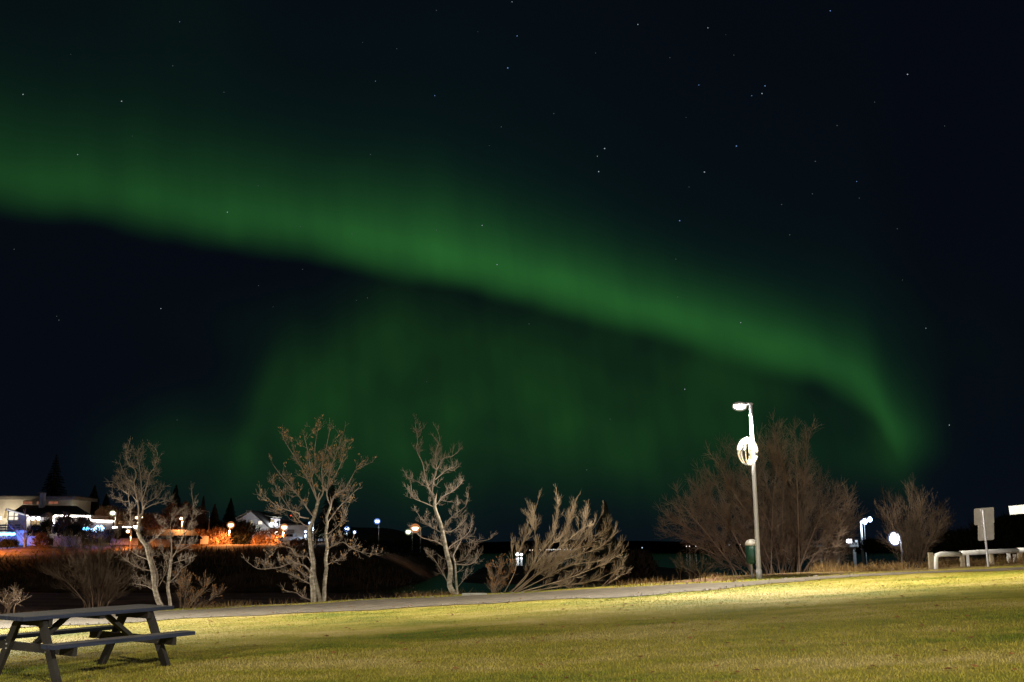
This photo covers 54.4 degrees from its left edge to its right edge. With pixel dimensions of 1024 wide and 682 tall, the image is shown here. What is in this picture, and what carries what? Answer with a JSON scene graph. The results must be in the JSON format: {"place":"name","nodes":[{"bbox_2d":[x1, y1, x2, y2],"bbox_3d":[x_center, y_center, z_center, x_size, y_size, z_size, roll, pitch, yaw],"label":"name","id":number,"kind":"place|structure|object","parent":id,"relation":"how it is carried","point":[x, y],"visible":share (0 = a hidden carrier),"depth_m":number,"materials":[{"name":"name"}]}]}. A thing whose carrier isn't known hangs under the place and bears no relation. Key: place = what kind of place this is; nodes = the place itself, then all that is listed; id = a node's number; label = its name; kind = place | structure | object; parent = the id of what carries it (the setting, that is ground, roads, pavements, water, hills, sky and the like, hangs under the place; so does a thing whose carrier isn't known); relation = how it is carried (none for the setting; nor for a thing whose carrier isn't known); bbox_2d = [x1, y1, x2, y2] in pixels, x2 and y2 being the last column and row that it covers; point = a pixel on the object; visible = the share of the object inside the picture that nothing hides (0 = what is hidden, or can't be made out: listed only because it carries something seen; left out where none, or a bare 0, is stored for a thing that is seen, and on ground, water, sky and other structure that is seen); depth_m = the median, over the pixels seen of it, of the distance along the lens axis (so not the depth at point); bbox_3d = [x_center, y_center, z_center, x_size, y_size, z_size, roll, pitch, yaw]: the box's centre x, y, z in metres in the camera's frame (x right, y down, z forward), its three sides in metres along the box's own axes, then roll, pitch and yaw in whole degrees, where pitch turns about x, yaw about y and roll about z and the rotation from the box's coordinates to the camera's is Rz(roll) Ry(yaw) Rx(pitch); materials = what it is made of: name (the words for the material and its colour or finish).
{"place":"outdoors","nodes":[
{"label":"outdoors","id":0,"kind":"place"},
{"bbox_2d":[38,455,66,495],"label":"spruce","id":1,"kind":"object","parent":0,"point":[55,487],"visible":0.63,"depth_m":170.36,"materials":[{"name":"black plant"}]},
{"bbox_2d":[142,529,208,543],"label":"shed","id":2,"kind":"structure","parent":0,"point":[188,537],"depth_m":145.37,"materials":[{"name":"brown paint"}]},
{"bbox_2d":[0,526,466,590],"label":"riverbank","id":3,"kind":"structure","parent":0,"point":[422,566],"depth_m":117.41,"materials":[{"name":"brown plant"}]},
{"bbox_2d":[0,532,16,540],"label":"terrace fence","id":4,"kind":"object","parent":3,"relation":"on","point":[7,534],"visible":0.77,"depth_m":138.15,"materials":[{"name":"white wicker"}]},
{"bbox_2d":[0,537,19,548],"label":"dark bush","id":5,"kind":"object","parent":3,"relation":"on","point":[10,542],"visible":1,"depth_m":135.74,"materials":[{"name":"plant"}]},
{"bbox_2d":[0,524,19,531],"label":"balcony rail","id":6,"kind":"object","parent":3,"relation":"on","point":[5,530],"visible":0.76,"depth_m":142.80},
{"bbox_2d":[9,509,33,546],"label":"young tree","id":7,"kind":"object","parent":3,"relation":"on","point":[24,534],"visible":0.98,"depth_m":136.94,"materials":[{"name":"grey plant"}]},
{"bbox_2d":[15,530,27,544],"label":"garden wall","id":8,"kind":"structure","parent":3,"relation":"on","point":[20,539],"depth_m":139.84,"materials":[{"name":"blue paint"}]},
{"bbox_2d":[26,522,43,535],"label":"dark bush","id":9,"kind":"object","parent":3,"relation":"on","point":[35,528],"visible":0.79,"depth_m":141.16,"materials":[{"name":"plant"}]},
{"bbox_2d":[27,536,45,545],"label":"garden wall","id":10,"kind":"structure","parent":3,"relation":"on","point":[28,541],"depth_m":139.40,"materials":[{"name":"blue paint"}]},
{"bbox_2d":[29,531,53,547],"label":"dark bush","id":11,"kind":"object","parent":3,"relation":"on","point":[38,539],"visible":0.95,"depth_m":134.91,"materials":[{"name":"brown plant"}]},
{"bbox_2d":[38,512,53,532],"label":"bare shrub","id":12,"kind":"object","parent":3,"relation":"on","point":[45,516],"visible":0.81,"depth_m":144.11,"materials":[{"name":"brown plant"}]},
{"bbox_2d":[39,519,53,535],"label":"dark bush","id":13,"kind":"object","parent":3,"relation":"on","point":[44,524],"visible":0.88,"depth_m":143.33,"materials":[{"name":"plant"}]},
{"bbox_2d":[0,492,107,538],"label":"house","id":14,"kind":"structure","parent":3,"relation":"on","point":[35,507],"depth_m":152.74,"materials":[{"name":"beige paint"}]},
{"bbox_2d":[51,520,63,535],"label":"dark bush","id":15,"kind":"object","parent":3,"relation":"on","point":[56,531],"visible":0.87,"depth_m":140.23,"materials":[{"name":"plant"}]},
{"bbox_2d":[48,510,77,535],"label":"bare shrub","id":16,"kind":"object","parent":3,"relation":"on","point":[66,520],"visible":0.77,"depth_m":140.34,"materials":[{"name":"brown plant"}]},
{"bbox_2d":[53,536,81,546],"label":"garden wall","id":17,"kind":"structure","parent":3,"relation":"on","point":[64,541],"depth_m":138.84,"materials":[{"name":"grey paint"}]},
{"bbox_2d":[58,523,84,537],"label":"dark bush","id":18,"kind":"object","parent":3,"relation":"on","point":[75,529],"visible":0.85,"depth_m":138.97,"materials":[{"name":"plant"}]},
{"bbox_2d":[71,513,95,533],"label":"bare shrub","id":19,"kind":"object","parent":3,"relation":"on","point":[81,520],"visible":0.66,"depth_m":141.27,"materials":[{"name":"brown plant"}]},
{"bbox_2d":[90,485,100,514],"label":"spruce","id":20,"kind":"object","parent":3,"relation":"on","point":[94,505],"visible":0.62,"depth_m":165.79,"materials":[{"name":"black plant"}]},
{"bbox_2d":[87,517,112,530],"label":"garden wall","id":21,"kind":"structure","parent":3,"relation":"on","point":[108,523],"depth_m":144.94,"materials":[{"name":"grey paint"}]},
{"bbox_2d":[80,527,121,540],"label":"dark bush","id":22,"kind":"object","parent":3,"relation":"on","point":[92,531],"visible":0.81,"depth_m":138.13,"materials":[{"name":"plant"}]},
{"bbox_2d":[101,493,110,507],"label":"spruce","id":23,"kind":"object","parent":3,"relation":"on","point":[106,502],"visible":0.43,"depth_m":172.76,"materials":[{"name":"black plant"}]},
{"bbox_2d":[96,505,129,525],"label":"hedge","id":24,"kind":"object","parent":3,"relation":"on","point":[109,514],"visible":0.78,"depth_m":158.22,"materials":[{"name":"brown plant"}]},
{"bbox_2d":[95,507,148,531],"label":"shed","id":25,"kind":"structure","parent":3,"relation":"on","point":[105,512],"depth_m":163.62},
{"bbox_2d":[110,538,138,544],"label":"stone wall","id":26,"kind":"structure","parent":3,"relation":"on","point":[127,541],"depth_m":140.19,"materials":[{"name":"stone"}]},
{"bbox_2d":[112,526,143,532],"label":"garden fence","id":27,"kind":"object","parent":3,"relation":"on","point":[115,527],"visible":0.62,"depth_m":143.46,"materials":[{"name":"white wicker"}]},
{"bbox_2d":[110,526,146,537],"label":"dark bush","id":28,"kind":"object","parent":3,"relation":"on","point":[124,533],"visible":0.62,"depth_m":140.65,"materials":[{"name":"plant"}]},
{"bbox_2d":[113,507,154,526],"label":"hedge","id":29,"kind":"object","parent":3,"relation":"on","point":[128,514],"visible":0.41,"depth_m":160.07,"materials":[{"name":"brown plant"}]},
{"bbox_2d":[136,511,171,529],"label":"hedge","id":30,"kind":"object","parent":3,"relation":"on","point":[144,521],"visible":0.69,"depth_m":155.37,"materials":[{"name":"brown plant"}]},
{"bbox_2d":[149,539,170,546],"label":"stone wall","id":31,"kind":"structure","parent":3,"relation":"on","point":[165,542],"depth_m":140.16,"materials":[{"name":"stone"}]},
{"bbox_2d":[156,502,185,529],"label":"round tree","id":32,"kind":"object","parent":3,"relation":"on","point":[171,510],"visible":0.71,"depth_m":157.37,"materials":[{"name":"brown plant"}]},
{"bbox_2d":[164,485,183,518],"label":"spruce","id":33,"kind":"object","parent":3,"relation":"on","point":[176,498],"visible":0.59,"depth_m":169.79,"materials":[{"name":"black plant"}]},
{"bbox_2d":[174,500,197,529],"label":"round tree","id":34,"kind":"object","parent":3,"relation":"on","point":[190,510],"visible":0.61,"depth_m":159.42,"materials":[{"name":"brown plant"}]},
{"bbox_2d":[189,505,208,530],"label":"round tree","id":35,"kind":"object","parent":3,"relation":"on","point":[200,518],"visible":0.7,"depth_m":162.36,"materials":[{"name":"brown plant"}]},
{"bbox_2d":[181,528,219,544],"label":"orange bush","id":36,"kind":"object","parent":3,"relation":"on","point":[199,531],"visible":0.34,"depth_m":150.28,"materials":[{"name":"orange plant"}]},
{"bbox_2d":[194,496,206,533],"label":"spruce","id":37,"kind":"object","parent":3,"relation":"on","point":[203,503],"visible":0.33,"depth_m":187.36,"materials":[{"name":"black plant"}]},
{"bbox_2d":[193,519,223,532],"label":"dark bush","id":38,"kind":"object","parent":3,"relation":"on","point":[206,526],"visible":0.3,"depth_m":161.90,"materials":[{"name":"plant"}]},
{"bbox_2d":[0,542,418,589],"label":"scrub","id":39,"kind":"object","parent":3,"relation":"on","point":[219,552],"visible":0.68,"depth_m":118.07,"materials":[{"name":"brown plant"}]},
{"bbox_2d":[209,504,219,527],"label":"spruce","id":40,"kind":"object","parent":3,"relation":"on","point":[214,516],"visible":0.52,"depth_m":183.01,"materials":[{"name":"plant"}]},
{"bbox_2d":[204,526,232,544],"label":"orange bush","id":41,"kind":"object","parent":3,"relation":"on","point":[220,534],"visible":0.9,"depth_m":150.25,"materials":[{"name":"orange plant"}]},
{"bbox_2d":[221,498,235,522],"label":"spruce","id":42,"kind":"object","parent":3,"relation":"on","point":[230,515],"visible":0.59,"depth_m":177.14,"materials":[{"name":"black plant"}]},
{"bbox_2d":[228,522,233,543],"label":"street lamp","id":43,"kind":"object","parent":3,"relation":"on","point":[230,524],"visible":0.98,"depth_m":149.23,"materials":[{"name":"white metal"}]},
{"bbox_2d":[208,519,268,544],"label":"dark bush","id":44,"kind":"object","parent":3,"relation":"on","point":[244,530],"visible":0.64,"depth_m":153.55,"materials":[{"name":"plant"}]},
{"bbox_2d":[235,510,289,538],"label":"house","id":45,"kind":"structure","parent":3,"relation":"on","point":[264,520],"depth_m":160.53,"materials":[{"name":"white paint"}]},
{"bbox_2d":[250,528,279,544],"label":"orange bush","id":46,"kind":"object","parent":3,"relation":"on","point":[266,532],"visible":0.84,"depth_m":149.87,"materials":[{"name":"orange plant"}]},
{"bbox_2d":[267,527,286,543],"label":"orange bush","id":47,"kind":"object","parent":3,"relation":"on","point":[277,533],"visible":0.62,"depth_m":150.75,"materials":[{"name":"orange plant"}]},
{"bbox_2d":[281,524,287,542],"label":"street lamp","id":48,"kind":"object","parent":3,"relation":"on","point":[283,526],"visible":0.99,"depth_m":149.21,"materials":[{"name":"white metal"}]},
{"bbox_2d":[278,534,304,541],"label":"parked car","id":49,"kind":"object","parent":3,"relation":"on","point":[291,536],"visible":0.59,"depth_m":147.76,"materials":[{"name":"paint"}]},
{"bbox_2d":[281,521,314,540],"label":"garage","id":50,"kind":"structure","parent":3,"relation":"on","point":[297,529],"depth_m":162.15,"materials":[{"name":"grey paint"}]},
{"bbox_2d":[287,530,293,540],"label":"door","id":51,"kind":"structure","parent":50,"relation":"in","point":[288,531],"depth_m":161.96,"materials":[{"name":"grey"}]},
{"bbox_2d":[282,538,318,545],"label":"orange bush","id":52,"kind":"object","parent":3,"relation":"on","point":[301,540],"visible":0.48,"depth_m":142.28,"materials":[{"name":"plant"}]},
{"bbox_2d":[318,536,338,541],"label":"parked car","id":53,"kind":"object","parent":3,"relation":"on","point":[321,539],"visible":0.45,"depth_m":149.06,"materials":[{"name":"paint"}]},
{"bbox_2d":[312,484,349,536],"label":"spruce","id":54,"kind":"object","parent":3,"relation":"on","point":[320,531],"visible":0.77,"depth_m":161.75,"materials":[{"name":"black plant"}]},
{"bbox_2d":[322,534,352,546],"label":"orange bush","id":55,"kind":"object","parent":3,"relation":"on","point":[338,538],"visible":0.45,"depth_m":146.72,"materials":[{"name":"plant"}]},
{"bbox_2d":[338,533,365,547],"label":"dark bush","id":56,"kind":"object","parent":3,"relation":"on","point":[350,537],"visible":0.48,"depth_m":152.35,"materials":[{"name":"black plant"}]},
{"bbox_2d":[353,538,401,552],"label":"dark bush","id":57,"kind":"object","parent":3,"relation":"on","point":[377,543],"visible":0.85,"depth_m":146.42,"materials":[{"name":"black plant"}]},
{"bbox_2d":[411,525,420,550],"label":"street lamp","id":58,"kind":"object","parent":3,"relation":"on","point":[414,527],"visible":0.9,"depth_m":156.96,"materials":[{"name":"white paint"}]},
{"bbox_2d":[410,541,473,557],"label":"dark bush","id":59,"kind":"object","parent":3,"relation":"on","point":[437,546],"visible":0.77,"depth_m":142.34,"materials":[{"name":"black plant"}]},
{"bbox_2d":[0,553,965,592],"bbox_3d":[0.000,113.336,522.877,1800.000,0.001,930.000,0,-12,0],"label":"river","id":60,"kind":"structure","parent":0,"point":[438,583],"depth_m":235.91,"materials":[{"name":"black liquid"}]},
{"bbox_2d":[814,543,858,567],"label":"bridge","id":61,"kind":"structure","parent":60,"relation":"in","point":[853,557],"depth_m":235.28,"materials":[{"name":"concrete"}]},
{"bbox_2d":[842,538,857,544],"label":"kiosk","id":62,"kind":"object","parent":61,"relation":"on","point":[849,542],"visible":0.5,"depth_m":233.42,"materials":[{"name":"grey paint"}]},
{"bbox_2d":[860,519,866,565],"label":"harbour lamp","id":63,"kind":"object","parent":60,"relation":"in","point":[861,536],"visible":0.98,"depth_m":230.48,"materials":[{"name":"white metal"}]},
{"bbox_2d":[864,517,871,563],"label":"harbour lamp","id":64,"kind":"object","parent":60,"relation":"in","point":[869,519],"visible":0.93,"depth_m":240.80,"materials":[{"name":"white metal"}]},
{"bbox_2d":[890,533,902,559],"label":"harbour lamp","id":65,"kind":"object","parent":60,"relation":"in","point":[892,537],"visible":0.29,"depth_m":146.71,"materials":[{"name":"white glass"}]},
{"bbox_2d":[0,562,1023,681],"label":"lawn","id":66,"kind":"structure","parent":0,"point":[485,616],"depth_m":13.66,"materials":[{"name":"green plant"}]},
{"bbox_2d":[0,604,194,681],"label":"picnic table","id":67,"kind":"object","parent":66,"relation":"on","point":[120,632],"visible":1,"depth_m":11.65,"materials":[{"name":"grey wood"}]},
{"bbox_2d":[241,414,382,601],"bbox_3d":[-5.100,4.444,26.404,3.559,5.118,2.032,0,-12,0],"label":"bare tree","id":68,"kind":"object","parent":66,"relation":"on","point":[315,590],"visible":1,"depth_m":26.29,"materials":[{"name":"brown plant"}]},
{"bbox_2d":[0,569,809,613],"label":"weeds","id":69,"kind":"object","parent":66,"relation":"on","point":[424,595],"visible":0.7,"depth_m":25.95,"materials":[{"name":"plant"}]},
{"bbox_2d":[402,415,497,593],"bbox_3d":[-1.702,4.393,26.648,2.683,4.982,1.661,0,-12,0],"label":"bare tree","id":70,"kind":"object","parent":66,"relation":"on","point":[451,589],"visible":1,"depth_m":26.46,"materials":[{"name":"brown plant"}]},
{"bbox_2d":[462,593,486,595],"bbox_3d":[-0.951,6.429,25.219,0.620,0.070,0.160,0,-12,0],"label":"kerb stone","id":71,"kind":"object","parent":66,"relation":"on","point":[465,594],"visible":0.64,"depth_m":25.14,"materials":[{"name":"concrete"}]},
{"bbox_2d":[733,402,761,578],"bbox_3d":[6.289,4.098,26.623,0.588,4.980,0.295,0,-12,0],"label":"lamp post","id":72,"kind":"object","parent":66,"relation":"on","point":[739,405],"visible":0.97,"depth_m":26.58,"materials":[{"name":"metal"}]},
{"bbox_2d":[737,437,757,464],"bbox_3d":[6.385,2.980,26.979,0.572,0.773,0.564,0,-12,0],"label":"light ball","id":73,"kind":"object","parent":72,"relation":"hanging from","point":[745,440],"visible":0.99,"depth_m":26.87,"materials":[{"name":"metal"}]},
{"bbox_2d":[0,567,1023,627],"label":"path","id":74,"kind":"structure","parent":0,"point":[375,604],"depth_m":23.05,"materials":[{"name":"grey asphalt"}]},
{"bbox_2d":[1,573,880,627],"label":"pebbles","id":75,"kind":"object","parent":74,"relation":"on","point":[491,593],"visible":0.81,"depth_m":23.06,"materials":[{"name":"grey stone"}]},
{"bbox_2d":[0,562,1023,613],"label":"river bank","id":76,"kind":"structure","parent":0,"point":[34,602],"depth_m":39.69,"materials":[{"name":"brown plant"}]},
{"bbox_2d":[0,583,31,612],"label":"shrub","id":77,"kind":"object","parent":76,"relation":"on","point":[14,597],"visible":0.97,"depth_m":26.68,"materials":[{"name":"brown plant"}]},
{"bbox_2d":[35,519,145,607],"bbox_3d":[-12.118,6.477,28.447,3.201,2.782,4.169,3,-12,-15],"label":"tall shrub","id":78,"kind":"object","parent":76,"relation":"on","point":[83,580],"visible":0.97,"depth_m":28.39,"materials":[{"name":"brown plant"}]},
{"bbox_2d":[106,440,201,605],"bbox_3d":[-9.889,5.045,27.299,3.084,4.798,1.986,0,-12,0],"label":"bare tree","id":79,"kind":"object","parent":76,"relation":"on","point":[154,581],"visible":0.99,"depth_m":27.11,"materials":[{"name":"brown plant"}]},
{"bbox_2d":[173,566,225,607],"bbox_3d":[-8.290,6.507,26.127,1.354,1.235,1.236,0,-12,0],"label":"shrub","id":80,"kind":"object","parent":76,"relation":"on","point":[197,594],"visible":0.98,"depth_m":26.02,"materials":[{"name":"brown plant"}]},
{"bbox_2d":[484,553,516,592],"bbox_3d":[-0.278,6.161,26.198,0.894,1.163,1.531,0,-12,0],"label":"shrub","id":81,"kind":"object","parent":76,"relation":"on","point":[493,586],"visible":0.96,"depth_m":26.31,"materials":[{"name":"brown plant"}]},
{"bbox_2d":[504,484,632,591],"bbox_3d":[1.534,5.295,26.897,3.268,2.933,2.217,-3,-12,14],"label":"willow","id":82,"kind":"object","parent":76,"relation":"on","point":[560,555],"visible":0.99,"depth_m":26.50,"materials":[{"name":"brown plant"}]},
{"bbox_2d":[586,501,622,571],"bbox_3d":[5.490,11.555,58.924,2.246,4.171,2.221,0,-12,0],"label":"spruce","id":83,"kind":"object","parent":76,"relation":"on","point":[599,553],"visible":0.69,"depth_m":58.43,"materials":[{"name":"plant"}]},
{"bbox_2d":[617,548,660,583],"bbox_3d":[5.571,10.012,43.913,2.089,1.873,1.694,0,-12,0],"label":"dark bush","id":84,"kind":"object","parent":76,"relation":"on","point":[641,562],"visible":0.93,"depth_m":43.63,"materials":[{"name":"black plant"}]},
{"bbox_2d":[671,549,716,581],"bbox_3d":[4.849,5.977,26.306,1.206,0.976,1.142,-5,-13,21],"label":"shrub","id":85,"kind":"object","parent":76,"relation":"on","point":[692,567],"visible":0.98,"depth_m":26.43,"materials":[{"name":"brown plant"}]},
{"bbox_2d":[745,539,755,577],"bbox_3d":[6.430,5.915,26.603,0.357,1.219,0.357,9,-15,-36],"label":"litter bin","id":86,"kind":"object","parent":76,"relation":"on","point":[750,551],"visible":0.78,"depth_m":26.54,"materials":[{"name":"green metal"}]},
{"bbox_2d":[654,410,866,575],"bbox_3d":[7.597,4.657,30.055,6.774,5.171,3.686,0,-12,0],"label":"tall shrub","id":87,"kind":"object","parent":76,"relation":"on","point":[798,513],"visible":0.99,"depth_m":29.67,"materials":[{"name":"brown plant"}]},
{"bbox_2d":[854,537,893,554],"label":"dark bush","id":88,"kind":"object","parent":76,"relation":"on","point":[872,543],"visible":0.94,"depth_m":117.12,"materials":[{"name":"black plant"}]},
{"bbox_2d":[873,477,956,568],"bbox_3d":[11.369,5.123,28.078,2.083,2.724,3.324,-6,-13,26],"label":"tall shrub","id":89,"kind":"object","parent":76,"relation":"on","point":[912,550],"visible":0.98,"depth_m":27.71,"materials":[{"name":"brown plant"}]},
{"bbox_2d":[907,535,951,559],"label":"dark tree","id":90,"kind":"object","parent":76,"relation":"on","point":[942,558],"visible":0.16,"depth_m":95.23,"materials":[{"name":"brown plant"}]},
{"bbox_2d":[927,526,993,557],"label":"dark tree","id":91,"kind":"object","parent":76,"relation":"on","point":[950,543],"visible":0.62,"depth_m":92.73,"materials":[{"name":"black plant"}]},
{"bbox_2d":[927,548,1023,568],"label":"guard rail","id":92,"kind":"object","parent":76,"relation":"on","point":[932,561],"visible":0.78,"depth_m":26.91,"materials":[{"name":"white metal"}]},
{"bbox_2d":[974,507,993,566],"bbox_3d":[12.637,5.361,26.475,0.564,1.860,0.075,0,-12,0],"label":"road sign","id":93,"kind":"object","parent":76,"relation":"on","point":[984,519],"visible":0.91,"depth_m":26.60,"materials":[{"name":"metal"}]},
{"bbox_2d":[1008,505,1023,514],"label":"direction sign","id":94,"kind":"object","parent":76,"relation":"on","point":[1017,509],"visible":1,"depth_m":27.05,"materials":[{"name":"white metal"}]},
{"bbox_2d":[0,0,1023,543],"label":"sky","id":95,"kind":"structure","parent":0,"point":[584,324],"materials":[{"name":"black"}]},
{"bbox_2d":[9,568,1016,681],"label":"fallen leaves","id":96,"kind":"object","parent":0,"point":[974,665],"visible":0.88,"depth_m":14.25,"materials":[{"name":"brown plant"}]},
{"bbox_2d":[460,565,729,583],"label":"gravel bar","id":97,"kind":"object","parent":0,"point":[482,576],"visible":0.22,"depth_m":153.59,"materials":[{"name":"black gravel"}]},
{"bbox_2d":[447,540,911,552],"bbox_3d":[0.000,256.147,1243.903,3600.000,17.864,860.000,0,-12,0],"label":"hills","id":98,"kind":"structure","parent":0,"point":[649,546],"depth_m":915.97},
{"bbox_2d":[808,550,1023,572],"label":"dry grass","id":99,"kind":"structure","parent":0,"point":[948,562],"depth_m":27.41,"materials":[{"name":"plant"}]},
{"bbox_2d":[969,514,1023,561],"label":"hillside","id":100,"kind":"structure","parent":0,"point":[978,557],"depth_m":122.51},
{"bbox_2d":[955,517,1023,557],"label":"bush","id":101,"kind":"object","parent":100,"relation":"on","point":[1003,535],"visible":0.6,"depth_m":89.37,"materials":[{"name":"black plant"}]},
{"bbox_2d":[995,511,1023,547],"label":"dark tree","id":102,"kind":"object","parent":100,"relation":"on","point":[1018,519],"visible":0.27,"depth_m":91.61,"materials":[{"name":"black plant"}]}
]}

